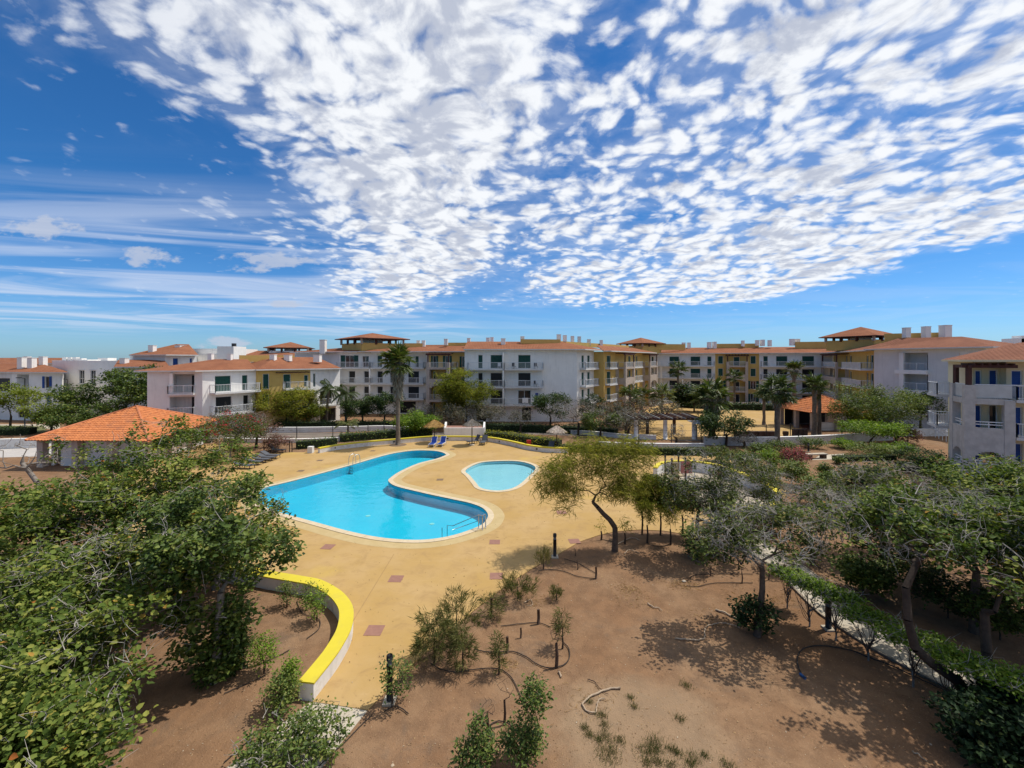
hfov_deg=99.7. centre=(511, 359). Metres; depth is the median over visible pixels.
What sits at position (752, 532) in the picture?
shrub
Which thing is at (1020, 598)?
broadleaf tree
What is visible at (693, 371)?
window
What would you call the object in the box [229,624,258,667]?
shrub
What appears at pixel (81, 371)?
window
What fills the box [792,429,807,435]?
brown hedge screen
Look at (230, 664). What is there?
shrub
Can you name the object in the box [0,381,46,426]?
garden tree
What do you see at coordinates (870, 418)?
garden tree
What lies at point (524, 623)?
irrigation pipe
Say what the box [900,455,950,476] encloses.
shrub
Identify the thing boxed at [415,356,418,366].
window
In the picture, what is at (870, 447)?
shrub
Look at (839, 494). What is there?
shrub
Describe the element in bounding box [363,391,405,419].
garden tree
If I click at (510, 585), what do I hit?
feathery shrub
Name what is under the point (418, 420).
bush
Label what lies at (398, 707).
irrigation pipe
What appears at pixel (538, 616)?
cut stem
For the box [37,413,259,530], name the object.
broadleaf tree
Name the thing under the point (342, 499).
swimming pool
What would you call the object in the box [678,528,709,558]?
shrub
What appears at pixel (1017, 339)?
apartment building
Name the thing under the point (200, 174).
sky
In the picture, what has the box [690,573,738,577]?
irrigation pipe
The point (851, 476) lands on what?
shrub
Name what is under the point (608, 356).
window
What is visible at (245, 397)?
window
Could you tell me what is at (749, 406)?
hedge
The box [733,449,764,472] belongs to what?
shrub
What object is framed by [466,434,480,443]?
sun lounger
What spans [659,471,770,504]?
playground
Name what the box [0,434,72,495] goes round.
bare tree
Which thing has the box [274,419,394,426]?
hedge
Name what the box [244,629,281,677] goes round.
shrub
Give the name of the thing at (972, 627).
broadleaf tree
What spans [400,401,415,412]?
window
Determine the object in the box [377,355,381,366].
window
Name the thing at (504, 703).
cut stem
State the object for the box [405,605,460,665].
feathery shrub
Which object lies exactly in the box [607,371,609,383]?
window
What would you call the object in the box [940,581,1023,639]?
shrub
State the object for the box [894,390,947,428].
garden tree
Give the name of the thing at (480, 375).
window
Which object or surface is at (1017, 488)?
broadleaf tree
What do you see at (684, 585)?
dry straw
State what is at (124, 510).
broadleaf tree
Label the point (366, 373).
window
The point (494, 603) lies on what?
feathery shrub
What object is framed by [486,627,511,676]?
feathery shrub
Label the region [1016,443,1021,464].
window
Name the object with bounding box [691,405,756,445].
garden tree
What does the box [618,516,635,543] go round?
sapling
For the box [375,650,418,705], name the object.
shrub
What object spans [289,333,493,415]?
apartment building
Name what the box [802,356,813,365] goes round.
window
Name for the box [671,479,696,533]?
sapling
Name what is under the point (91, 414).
garden tree
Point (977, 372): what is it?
window
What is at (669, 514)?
sapling
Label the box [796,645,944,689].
garden hose
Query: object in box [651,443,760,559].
broadleaf tree
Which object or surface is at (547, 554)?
feathery shrub
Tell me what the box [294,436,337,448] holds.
hedge
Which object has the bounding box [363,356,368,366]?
window
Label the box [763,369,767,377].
window
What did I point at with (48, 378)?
window
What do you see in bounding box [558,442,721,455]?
hedge
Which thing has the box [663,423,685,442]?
garden tree
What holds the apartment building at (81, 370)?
on the ground at (756, 677)
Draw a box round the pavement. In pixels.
[712,524,1007,692]
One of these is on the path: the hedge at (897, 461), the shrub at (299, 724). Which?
the shrub at (299, 724)
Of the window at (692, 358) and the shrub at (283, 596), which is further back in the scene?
the window at (692, 358)
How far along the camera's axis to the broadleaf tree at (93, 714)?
9.02 m
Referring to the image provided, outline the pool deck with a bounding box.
[132,441,789,710]
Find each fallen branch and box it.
[581,687,620,712]
[675,622,738,640]
[715,609,734,617]
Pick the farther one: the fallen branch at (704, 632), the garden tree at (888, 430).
the garden tree at (888, 430)
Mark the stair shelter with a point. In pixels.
(458, 431)
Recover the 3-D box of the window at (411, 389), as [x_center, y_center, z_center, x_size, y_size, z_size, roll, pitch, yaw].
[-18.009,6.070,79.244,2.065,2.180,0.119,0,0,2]
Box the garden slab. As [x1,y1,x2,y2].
[813,454,843,459]
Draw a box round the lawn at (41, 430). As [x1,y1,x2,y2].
[0,425,46,433]
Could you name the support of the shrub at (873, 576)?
on the ground at (756, 677)
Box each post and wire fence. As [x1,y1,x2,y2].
[263,441,291,451]
[264,424,371,437]
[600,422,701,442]
[748,422,847,436]
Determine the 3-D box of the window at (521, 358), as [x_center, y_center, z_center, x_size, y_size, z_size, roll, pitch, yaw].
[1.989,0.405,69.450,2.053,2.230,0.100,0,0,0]
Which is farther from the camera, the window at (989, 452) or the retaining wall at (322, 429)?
the retaining wall at (322, 429)
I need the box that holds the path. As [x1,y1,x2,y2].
[227,701,366,767]
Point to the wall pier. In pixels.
(310, 449)
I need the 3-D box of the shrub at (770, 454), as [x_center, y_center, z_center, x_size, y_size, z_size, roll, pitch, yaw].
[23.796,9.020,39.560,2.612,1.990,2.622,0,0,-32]
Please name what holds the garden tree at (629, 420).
on the road at (310, 435)
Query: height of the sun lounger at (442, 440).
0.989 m
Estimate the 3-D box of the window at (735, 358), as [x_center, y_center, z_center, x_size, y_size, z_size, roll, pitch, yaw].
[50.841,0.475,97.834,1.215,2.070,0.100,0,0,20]
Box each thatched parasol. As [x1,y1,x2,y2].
[423,419,444,435]
[463,419,481,445]
[546,425,566,446]
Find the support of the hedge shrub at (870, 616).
on the ground at (756, 677)
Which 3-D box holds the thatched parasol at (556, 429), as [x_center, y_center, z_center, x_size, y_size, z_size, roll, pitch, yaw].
[4.913,8.591,47.228,2.450,2.758,2.412,0,0,0]
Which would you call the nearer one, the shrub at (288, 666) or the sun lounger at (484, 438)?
the shrub at (288, 666)
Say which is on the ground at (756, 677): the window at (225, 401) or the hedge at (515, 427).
the hedge at (515, 427)
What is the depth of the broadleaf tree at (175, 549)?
13.26 m
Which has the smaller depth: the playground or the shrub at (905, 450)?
the playground
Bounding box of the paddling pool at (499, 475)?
[461,460,539,491]
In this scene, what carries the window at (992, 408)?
in the apartment building at (985, 396)
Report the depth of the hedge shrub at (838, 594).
15.30 m
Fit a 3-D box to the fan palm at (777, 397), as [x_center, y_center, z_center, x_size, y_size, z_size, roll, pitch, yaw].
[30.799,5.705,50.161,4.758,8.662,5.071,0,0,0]
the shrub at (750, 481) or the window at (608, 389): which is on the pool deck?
the shrub at (750, 481)
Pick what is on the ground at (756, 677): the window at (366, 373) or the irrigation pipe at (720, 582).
the irrigation pipe at (720, 582)
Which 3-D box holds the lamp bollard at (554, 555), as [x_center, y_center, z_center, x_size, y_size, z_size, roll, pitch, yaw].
[2.162,9.404,21.818,0.340,1.192,0.340,0,0,0]
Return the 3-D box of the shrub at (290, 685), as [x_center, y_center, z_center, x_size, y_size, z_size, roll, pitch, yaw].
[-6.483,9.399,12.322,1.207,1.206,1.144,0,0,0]
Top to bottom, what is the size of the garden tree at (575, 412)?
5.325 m
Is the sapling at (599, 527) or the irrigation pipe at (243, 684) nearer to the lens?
the irrigation pipe at (243, 684)
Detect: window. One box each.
[0,378,9,391]
[42,376,51,387]
[80,370,83,383]
[91,370,95,383]
[173,358,177,364]
[215,375,230,391]
[216,396,231,412]
[242,375,247,389]
[243,395,247,409]
[263,374,268,388]
[283,374,290,387]
[304,375,307,386]
[320,391,331,404]
[320,407,335,420]
[341,355,357,366]
[349,371,354,382]
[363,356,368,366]
[364,371,368,382]
[364,386,368,396]
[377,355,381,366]
[377,371,382,382]
[377,386,382,397]
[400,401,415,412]
[408,371,418,382]
[408,386,418,397]
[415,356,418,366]
[431,356,437,366]
[443,356,451,366]
[460,356,464,366]
[476,408,485,420]
[478,355,482,368]
[478,373,482,384]
[490,355,501,368]
[490,373,501,385]
[490,390,501,403]
[518,355,530,368]
[518,373,530,385]
[518,390,530,403]
[522,407,530,420]
[607,355,609,366]
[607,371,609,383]
[607,387,609,399]
[669,356,678,365]
[669,380,676,388]
[690,356,699,365]
[690,368,699,377]
[690,381,699,386]
[707,356,711,364]
[707,369,711,377]
[718,356,722,363]
[718,368,722,375]
[734,357,739,365]
[735,382,739,390]
[735,394,739,401]
[748,381,758,388]
[748,394,758,401]
[750,356,755,363]
[750,368,755,375]
[763,356,767,365]
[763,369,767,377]
[776,356,786,365]
[776,369,786,378]
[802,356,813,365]
[802,369,813,378]
[802,382,811,391]
[871,355,873,368]
[871,373,873,386]
[975,370,980,383]
[976,405,980,426]
[989,370,996,385]
[989,405,996,427]
[989,452,996,463]
[1011,370,1021,397]
[1016,407,1021,434]
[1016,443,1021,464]
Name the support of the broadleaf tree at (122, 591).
on the ground at (756, 677)
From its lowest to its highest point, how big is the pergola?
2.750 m
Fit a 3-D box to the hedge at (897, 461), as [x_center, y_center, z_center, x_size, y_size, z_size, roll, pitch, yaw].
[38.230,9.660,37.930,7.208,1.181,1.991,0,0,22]
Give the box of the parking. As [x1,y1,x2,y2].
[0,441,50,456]
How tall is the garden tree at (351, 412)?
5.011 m
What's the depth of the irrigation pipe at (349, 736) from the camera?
11.46 m
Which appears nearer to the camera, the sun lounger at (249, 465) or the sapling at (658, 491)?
the sapling at (658, 491)
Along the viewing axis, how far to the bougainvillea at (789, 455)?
38.05 m
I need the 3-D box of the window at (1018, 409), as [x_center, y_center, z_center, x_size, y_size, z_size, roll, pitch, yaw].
[38.805,4.740,33.279,0.600,2.180,0.100,0,0,31]
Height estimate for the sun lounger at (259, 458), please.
0.678 m
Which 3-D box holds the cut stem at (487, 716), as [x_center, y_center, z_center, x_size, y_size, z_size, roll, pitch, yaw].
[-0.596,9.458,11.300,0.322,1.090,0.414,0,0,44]
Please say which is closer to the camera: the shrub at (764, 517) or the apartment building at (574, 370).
the shrub at (764, 517)
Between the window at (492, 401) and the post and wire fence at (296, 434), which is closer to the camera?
the post and wire fence at (296, 434)
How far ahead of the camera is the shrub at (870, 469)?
33.66 m
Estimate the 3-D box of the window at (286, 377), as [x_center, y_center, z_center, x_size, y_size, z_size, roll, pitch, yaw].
[-33.509,3.270,64.247,1.048,2.140,0.100,0,0,-45]
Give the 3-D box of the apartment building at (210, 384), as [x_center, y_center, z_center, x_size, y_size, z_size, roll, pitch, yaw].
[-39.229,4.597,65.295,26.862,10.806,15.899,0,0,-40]
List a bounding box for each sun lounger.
[234,461,255,468]
[241,457,263,465]
[249,454,270,462]
[255,453,276,459]
[260,450,280,455]
[268,444,285,452]
[428,436,437,446]
[437,436,446,444]
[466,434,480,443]
[479,435,487,445]
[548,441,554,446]
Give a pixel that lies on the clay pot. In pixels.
(785, 433)
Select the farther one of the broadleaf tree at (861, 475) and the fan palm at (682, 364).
the fan palm at (682, 364)
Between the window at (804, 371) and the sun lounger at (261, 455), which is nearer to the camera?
the sun lounger at (261, 455)
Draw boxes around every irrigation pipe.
[224,675,264,693]
[297,602,320,637]
[319,715,371,765]
[384,705,408,713]
[430,663,531,716]
[473,642,569,668]
[501,622,549,626]
[539,569,595,578]
[686,582,752,586]
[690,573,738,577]
[791,546,860,593]
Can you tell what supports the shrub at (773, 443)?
on the ground at (756, 677)
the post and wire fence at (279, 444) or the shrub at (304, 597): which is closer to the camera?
the shrub at (304, 597)
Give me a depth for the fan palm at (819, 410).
56.62 m
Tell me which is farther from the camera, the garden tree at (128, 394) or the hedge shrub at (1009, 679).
the garden tree at (128, 394)
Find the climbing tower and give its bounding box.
[664,454,696,482]
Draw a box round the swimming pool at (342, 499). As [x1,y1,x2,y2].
[255,450,493,542]
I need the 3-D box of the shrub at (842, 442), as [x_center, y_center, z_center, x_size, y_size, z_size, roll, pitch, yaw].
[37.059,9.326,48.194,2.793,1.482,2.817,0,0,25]
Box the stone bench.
[807,453,827,458]
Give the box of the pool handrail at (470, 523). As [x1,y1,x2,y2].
[447,514,485,535]
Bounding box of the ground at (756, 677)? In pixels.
[0,403,1023,767]
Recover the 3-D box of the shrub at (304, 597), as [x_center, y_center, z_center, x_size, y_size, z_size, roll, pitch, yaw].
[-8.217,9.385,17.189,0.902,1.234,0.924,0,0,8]
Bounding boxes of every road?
[0,424,59,428]
[215,431,783,445]
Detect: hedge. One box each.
[0,424,38,435]
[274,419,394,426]
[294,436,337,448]
[339,428,432,441]
[480,421,617,434]
[484,429,563,446]
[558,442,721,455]
[680,401,774,410]
[831,452,897,462]
[894,458,941,471]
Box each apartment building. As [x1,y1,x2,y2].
[0,356,68,419]
[0,358,61,366]
[52,357,117,413]
[114,342,314,407]
[133,354,340,432]
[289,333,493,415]
[463,334,658,421]
[617,338,832,402]
[818,325,1013,428]
[927,342,1023,491]
[1001,336,1023,343]
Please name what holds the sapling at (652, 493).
on the ground at (756, 677)
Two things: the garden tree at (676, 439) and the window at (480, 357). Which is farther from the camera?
the window at (480, 357)
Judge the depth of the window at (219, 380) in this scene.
57.98 m
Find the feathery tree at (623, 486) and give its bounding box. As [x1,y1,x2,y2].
[528,426,663,552]
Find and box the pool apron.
[241,449,504,548]
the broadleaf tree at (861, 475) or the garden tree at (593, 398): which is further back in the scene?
the garden tree at (593, 398)
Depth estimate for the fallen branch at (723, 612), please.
16.98 m
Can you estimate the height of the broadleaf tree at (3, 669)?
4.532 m
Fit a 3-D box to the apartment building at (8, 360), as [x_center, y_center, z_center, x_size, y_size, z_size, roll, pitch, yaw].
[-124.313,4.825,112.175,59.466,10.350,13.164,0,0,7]
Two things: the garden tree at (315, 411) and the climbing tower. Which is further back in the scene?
the garden tree at (315, 411)
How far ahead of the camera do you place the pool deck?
22.40 m
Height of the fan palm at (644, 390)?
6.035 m
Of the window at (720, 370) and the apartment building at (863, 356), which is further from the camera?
the window at (720, 370)
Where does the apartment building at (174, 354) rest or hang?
on the ground at (756, 677)
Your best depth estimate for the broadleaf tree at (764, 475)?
24.10 m
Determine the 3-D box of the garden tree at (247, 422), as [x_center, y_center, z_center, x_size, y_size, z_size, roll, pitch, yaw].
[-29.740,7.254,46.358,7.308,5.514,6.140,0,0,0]
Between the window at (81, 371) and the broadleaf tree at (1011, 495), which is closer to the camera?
the broadleaf tree at (1011, 495)
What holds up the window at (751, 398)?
in the apartment building at (754, 363)
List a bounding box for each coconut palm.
[313,378,338,420]
[331,384,359,420]
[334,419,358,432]
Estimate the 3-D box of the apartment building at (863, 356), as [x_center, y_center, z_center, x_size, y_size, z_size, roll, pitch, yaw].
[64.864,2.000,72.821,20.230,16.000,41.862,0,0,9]
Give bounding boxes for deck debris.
[324,493,620,700]
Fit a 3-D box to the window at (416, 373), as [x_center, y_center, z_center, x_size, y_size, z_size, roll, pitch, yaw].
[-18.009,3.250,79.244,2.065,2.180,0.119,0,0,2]
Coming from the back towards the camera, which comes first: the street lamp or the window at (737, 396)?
the window at (737, 396)
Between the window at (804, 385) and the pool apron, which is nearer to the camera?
the pool apron
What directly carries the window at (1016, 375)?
in the apartment building at (985, 396)
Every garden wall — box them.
[220,566,353,700]
[318,436,567,452]
[653,460,781,500]
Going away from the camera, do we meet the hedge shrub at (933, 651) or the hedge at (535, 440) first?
the hedge shrub at (933, 651)
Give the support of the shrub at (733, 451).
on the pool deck
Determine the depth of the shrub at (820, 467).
35.05 m
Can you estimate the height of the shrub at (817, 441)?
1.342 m
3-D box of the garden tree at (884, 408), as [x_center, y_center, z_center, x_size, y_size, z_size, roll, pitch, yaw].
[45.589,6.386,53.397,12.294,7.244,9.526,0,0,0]
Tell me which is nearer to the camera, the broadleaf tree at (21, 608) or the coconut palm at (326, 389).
the broadleaf tree at (21, 608)
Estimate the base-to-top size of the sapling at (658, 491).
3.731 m
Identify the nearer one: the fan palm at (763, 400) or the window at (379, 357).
the fan palm at (763, 400)
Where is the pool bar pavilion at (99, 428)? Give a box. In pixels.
[24,405,217,467]
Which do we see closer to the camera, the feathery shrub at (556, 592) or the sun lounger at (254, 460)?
the feathery shrub at (556, 592)
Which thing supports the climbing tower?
on the playground
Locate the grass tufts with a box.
[575,676,737,767]
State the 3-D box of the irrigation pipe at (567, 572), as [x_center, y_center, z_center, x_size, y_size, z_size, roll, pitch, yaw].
[2.564,9.960,20.108,2.690,0.039,0.368,0,0,16]
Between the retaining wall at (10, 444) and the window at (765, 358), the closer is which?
the retaining wall at (10, 444)
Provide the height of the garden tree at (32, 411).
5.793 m
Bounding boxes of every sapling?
[595,516,606,539]
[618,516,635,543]
[628,472,658,534]
[633,493,661,543]
[649,471,675,535]
[659,499,682,544]
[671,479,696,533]
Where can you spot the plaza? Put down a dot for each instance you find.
(755, 415)
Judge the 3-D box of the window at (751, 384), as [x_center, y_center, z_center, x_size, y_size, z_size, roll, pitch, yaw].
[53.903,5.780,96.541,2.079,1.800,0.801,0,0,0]
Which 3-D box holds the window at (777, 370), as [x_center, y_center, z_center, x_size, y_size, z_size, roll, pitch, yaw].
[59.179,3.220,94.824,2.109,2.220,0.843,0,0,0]
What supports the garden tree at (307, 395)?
on the ground at (756, 677)
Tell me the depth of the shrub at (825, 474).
33.40 m
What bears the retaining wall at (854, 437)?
on the ground at (756, 677)
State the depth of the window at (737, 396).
97.78 m
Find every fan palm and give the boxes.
[377,340,418,444]
[615,383,643,423]
[631,384,654,412]
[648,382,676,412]
[668,359,690,406]
[689,373,733,433]
[724,368,743,402]
[752,386,770,424]
[754,372,800,445]
[781,360,805,424]
[799,371,831,434]
[808,380,829,434]
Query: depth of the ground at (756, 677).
13.57 m
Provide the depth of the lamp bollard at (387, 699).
12.53 m
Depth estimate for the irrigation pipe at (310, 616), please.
16.51 m
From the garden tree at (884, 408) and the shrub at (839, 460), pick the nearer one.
the shrub at (839, 460)
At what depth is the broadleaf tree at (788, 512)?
15.56 m
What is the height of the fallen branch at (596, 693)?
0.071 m
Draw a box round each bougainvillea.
[183,407,270,457]
[259,432,293,451]
[595,397,686,429]
[767,443,811,467]
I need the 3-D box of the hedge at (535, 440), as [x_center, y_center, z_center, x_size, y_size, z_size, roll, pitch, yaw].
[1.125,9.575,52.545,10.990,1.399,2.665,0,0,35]
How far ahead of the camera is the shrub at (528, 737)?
10.53 m
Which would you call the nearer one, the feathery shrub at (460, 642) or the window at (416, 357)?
the feathery shrub at (460, 642)
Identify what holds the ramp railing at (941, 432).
on the ground at (756, 677)
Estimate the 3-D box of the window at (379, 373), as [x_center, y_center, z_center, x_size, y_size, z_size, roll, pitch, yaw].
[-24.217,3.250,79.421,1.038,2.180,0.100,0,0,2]
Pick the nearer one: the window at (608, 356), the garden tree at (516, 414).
the garden tree at (516, 414)
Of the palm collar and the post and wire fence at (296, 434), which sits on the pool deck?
the palm collar
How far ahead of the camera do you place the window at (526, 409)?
69.46 m
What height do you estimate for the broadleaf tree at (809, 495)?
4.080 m
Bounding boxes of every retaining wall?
[0,438,36,448]
[223,437,339,442]
[234,425,420,432]
[571,430,655,439]
[602,442,704,446]
[704,433,892,445]
[893,428,947,436]
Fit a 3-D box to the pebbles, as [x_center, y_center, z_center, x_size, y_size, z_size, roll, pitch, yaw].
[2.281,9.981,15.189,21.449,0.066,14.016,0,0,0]
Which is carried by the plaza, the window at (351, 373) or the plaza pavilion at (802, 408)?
the plaza pavilion at (802, 408)
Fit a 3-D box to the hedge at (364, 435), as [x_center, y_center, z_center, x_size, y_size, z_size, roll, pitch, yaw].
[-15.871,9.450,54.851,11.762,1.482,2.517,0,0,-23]
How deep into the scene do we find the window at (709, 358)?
99.71 m
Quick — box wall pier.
[307,446,313,452]
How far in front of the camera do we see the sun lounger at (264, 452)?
43.52 m
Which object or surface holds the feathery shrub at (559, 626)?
on the ground at (756, 677)
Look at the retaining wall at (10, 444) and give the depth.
48.37 m
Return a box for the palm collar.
[389,443,406,446]
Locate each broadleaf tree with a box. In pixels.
[0,476,93,562]
[0,480,186,641]
[0,521,213,688]
[0,530,30,570]
[0,540,107,690]
[0,590,175,767]
[0,655,20,735]
[0,673,131,767]
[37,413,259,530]
[68,481,236,593]
[117,466,306,684]
[142,470,297,590]
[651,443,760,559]
[676,496,847,637]
[692,451,795,515]
[772,481,859,565]
[802,472,1023,689]
[820,455,940,559]
[835,478,972,593]
[872,484,1023,634]
[896,484,1023,682]
[910,483,1023,614]
[911,447,1023,588]
[933,473,1023,573]
[952,494,1023,601]
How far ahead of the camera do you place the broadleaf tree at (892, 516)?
12.72 m
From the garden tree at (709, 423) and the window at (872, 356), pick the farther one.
the window at (872, 356)
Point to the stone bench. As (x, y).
(823, 455)
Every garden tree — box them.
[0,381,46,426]
[13,390,78,430]
[30,401,118,428]
[46,363,162,415]
[66,407,104,422]
[106,372,146,406]
[197,405,271,451]
[230,411,283,447]
[248,384,325,420]
[281,399,332,420]
[336,394,381,419]
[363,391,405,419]
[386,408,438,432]
[406,403,438,417]
[430,367,499,421]
[432,402,467,425]
[460,400,507,421]
[506,402,534,432]
[529,391,571,423]
[545,396,609,434]
[576,393,606,421]
[579,408,625,436]
[602,406,655,433]
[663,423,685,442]
[671,381,716,411]
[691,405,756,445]
[729,432,763,447]
[821,381,932,427]
[834,407,884,432]
[834,418,913,443]
[879,421,918,444]
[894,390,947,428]
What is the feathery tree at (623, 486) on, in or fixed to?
on the ground at (756, 677)
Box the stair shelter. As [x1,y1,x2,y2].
[444,422,484,435]
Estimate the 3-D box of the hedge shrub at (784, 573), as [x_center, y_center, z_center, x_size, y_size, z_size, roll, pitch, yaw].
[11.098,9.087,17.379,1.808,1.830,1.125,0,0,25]
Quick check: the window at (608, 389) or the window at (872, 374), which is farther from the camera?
the window at (608, 389)
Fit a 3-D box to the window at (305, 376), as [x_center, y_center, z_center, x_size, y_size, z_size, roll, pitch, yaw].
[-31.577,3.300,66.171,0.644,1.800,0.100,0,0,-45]
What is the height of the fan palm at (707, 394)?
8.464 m
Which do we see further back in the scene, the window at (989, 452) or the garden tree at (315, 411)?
the garden tree at (315, 411)
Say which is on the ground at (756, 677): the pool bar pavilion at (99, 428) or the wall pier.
the pool bar pavilion at (99, 428)
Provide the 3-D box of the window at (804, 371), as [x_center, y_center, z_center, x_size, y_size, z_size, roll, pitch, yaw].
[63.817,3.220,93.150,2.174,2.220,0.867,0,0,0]
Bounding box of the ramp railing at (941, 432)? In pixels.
[932,427,947,441]
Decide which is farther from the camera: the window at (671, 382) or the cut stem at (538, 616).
the window at (671, 382)
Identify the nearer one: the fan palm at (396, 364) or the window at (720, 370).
the fan palm at (396, 364)
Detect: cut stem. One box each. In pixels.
[482,699,494,736]
[497,677,513,725]
[506,636,508,653]
[537,609,539,624]
[550,619,563,668]
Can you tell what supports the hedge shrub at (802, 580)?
on the ground at (756, 677)
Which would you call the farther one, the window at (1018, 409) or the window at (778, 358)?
the window at (778, 358)
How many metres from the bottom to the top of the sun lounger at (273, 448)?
0.950 m
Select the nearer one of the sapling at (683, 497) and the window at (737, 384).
the sapling at (683, 497)
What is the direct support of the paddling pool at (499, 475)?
in the pool deck
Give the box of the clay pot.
[782,431,788,435]
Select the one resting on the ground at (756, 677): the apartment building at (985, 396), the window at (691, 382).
the apartment building at (985, 396)
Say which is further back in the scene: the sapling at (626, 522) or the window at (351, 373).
the window at (351, 373)
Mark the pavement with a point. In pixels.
(882, 648)
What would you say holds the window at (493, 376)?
in the apartment building at (574, 370)
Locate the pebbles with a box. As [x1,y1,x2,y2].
[182,559,948,766]
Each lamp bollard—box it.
[382,653,396,706]
[551,533,558,558]
[821,597,834,631]
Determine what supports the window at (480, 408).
in the apartment building at (574, 370)
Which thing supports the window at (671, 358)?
in the apartment building at (754, 363)
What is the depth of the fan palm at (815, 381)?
56.00 m
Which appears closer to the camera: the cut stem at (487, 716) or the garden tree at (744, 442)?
the cut stem at (487, 716)
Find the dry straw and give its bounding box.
[396,574,804,724]
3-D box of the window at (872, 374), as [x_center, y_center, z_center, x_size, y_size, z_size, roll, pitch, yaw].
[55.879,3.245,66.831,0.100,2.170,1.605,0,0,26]
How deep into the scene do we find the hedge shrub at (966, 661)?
11.69 m
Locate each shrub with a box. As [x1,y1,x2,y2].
[189,589,249,691]
[228,693,357,767]
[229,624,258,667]
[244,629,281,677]
[256,667,304,716]
[271,651,306,699]
[273,578,296,607]
[294,578,319,610]
[300,585,329,621]
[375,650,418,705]
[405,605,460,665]
[433,584,482,639]
[444,622,481,675]
[448,703,504,767]
[472,592,507,623]
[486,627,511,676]
[495,670,557,767]
[497,568,541,604]
[531,545,553,569]
[545,604,573,648]
[548,583,564,602]
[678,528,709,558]
[702,496,737,524]
[704,443,730,458]
[717,447,752,462]
[720,524,761,543]
[726,588,785,635]
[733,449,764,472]
[740,463,786,488]
[741,501,787,533]
[745,442,771,454]
[756,448,783,467]
[765,438,802,451]
[765,558,808,607]
[773,456,816,483]
[780,571,837,626]
[795,436,829,448]
[795,473,832,502]
[804,579,869,640]
[813,461,834,477]
[815,469,845,487]
[828,437,856,448]
[829,550,903,601]
[831,456,845,464]
[831,484,851,510]
[832,464,879,485]
[832,597,902,660]
[840,440,896,455]
[862,463,902,487]
[866,545,953,587]
[868,619,960,686]
[876,440,919,455]
[891,428,926,442]
[892,444,948,461]
[898,565,1003,623]
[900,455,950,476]
[903,636,999,710]
[920,674,1023,767]
[933,647,1022,697]
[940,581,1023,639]
[969,660,1023,703]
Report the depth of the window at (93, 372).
77.67 m
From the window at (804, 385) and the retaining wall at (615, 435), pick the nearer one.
the retaining wall at (615, 435)
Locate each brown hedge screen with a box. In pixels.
[735,431,774,436]
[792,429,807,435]
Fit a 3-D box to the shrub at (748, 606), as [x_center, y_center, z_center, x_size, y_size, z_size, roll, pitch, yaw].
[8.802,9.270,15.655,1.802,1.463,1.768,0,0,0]
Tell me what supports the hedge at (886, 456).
on the ground at (756, 677)
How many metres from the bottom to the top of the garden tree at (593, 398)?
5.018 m
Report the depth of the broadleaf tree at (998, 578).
12.20 m
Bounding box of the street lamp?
[16,377,25,426]
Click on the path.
(360, 713)
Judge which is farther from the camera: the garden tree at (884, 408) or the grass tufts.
the garden tree at (884, 408)
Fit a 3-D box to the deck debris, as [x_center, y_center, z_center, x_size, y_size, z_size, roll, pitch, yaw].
[-0.015,9.965,23.291,17.950,0.101,21.396,0,0,0]
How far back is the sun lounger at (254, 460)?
40.94 m
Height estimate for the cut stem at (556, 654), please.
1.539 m
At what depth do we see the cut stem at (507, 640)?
14.69 m
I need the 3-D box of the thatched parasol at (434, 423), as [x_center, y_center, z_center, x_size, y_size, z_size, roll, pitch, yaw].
[-9.275,8.566,51.526,2.684,2.808,2.642,0,0,0]
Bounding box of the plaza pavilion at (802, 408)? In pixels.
[780,394,862,430]
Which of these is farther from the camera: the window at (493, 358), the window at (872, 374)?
the window at (493, 358)
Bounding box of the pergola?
[622,413,699,439]
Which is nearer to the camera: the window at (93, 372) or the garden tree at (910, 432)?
the garden tree at (910, 432)
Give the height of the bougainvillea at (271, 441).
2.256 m
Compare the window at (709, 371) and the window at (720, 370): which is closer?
the window at (720, 370)
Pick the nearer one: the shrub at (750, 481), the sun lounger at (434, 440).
the shrub at (750, 481)
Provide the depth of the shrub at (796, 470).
33.73 m
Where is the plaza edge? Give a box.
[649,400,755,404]
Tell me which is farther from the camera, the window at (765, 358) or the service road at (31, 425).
the window at (765, 358)
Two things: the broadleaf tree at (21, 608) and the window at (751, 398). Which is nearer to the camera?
the broadleaf tree at (21, 608)
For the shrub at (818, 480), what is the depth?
29.52 m
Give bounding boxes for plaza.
[620,403,801,439]
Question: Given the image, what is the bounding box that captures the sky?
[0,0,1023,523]
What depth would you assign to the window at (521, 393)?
69.46 m
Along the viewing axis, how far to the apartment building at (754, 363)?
97.94 m
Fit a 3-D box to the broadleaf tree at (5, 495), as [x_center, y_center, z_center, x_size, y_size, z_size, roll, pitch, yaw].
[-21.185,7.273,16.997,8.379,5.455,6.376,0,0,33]
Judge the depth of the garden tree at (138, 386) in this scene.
58.90 m

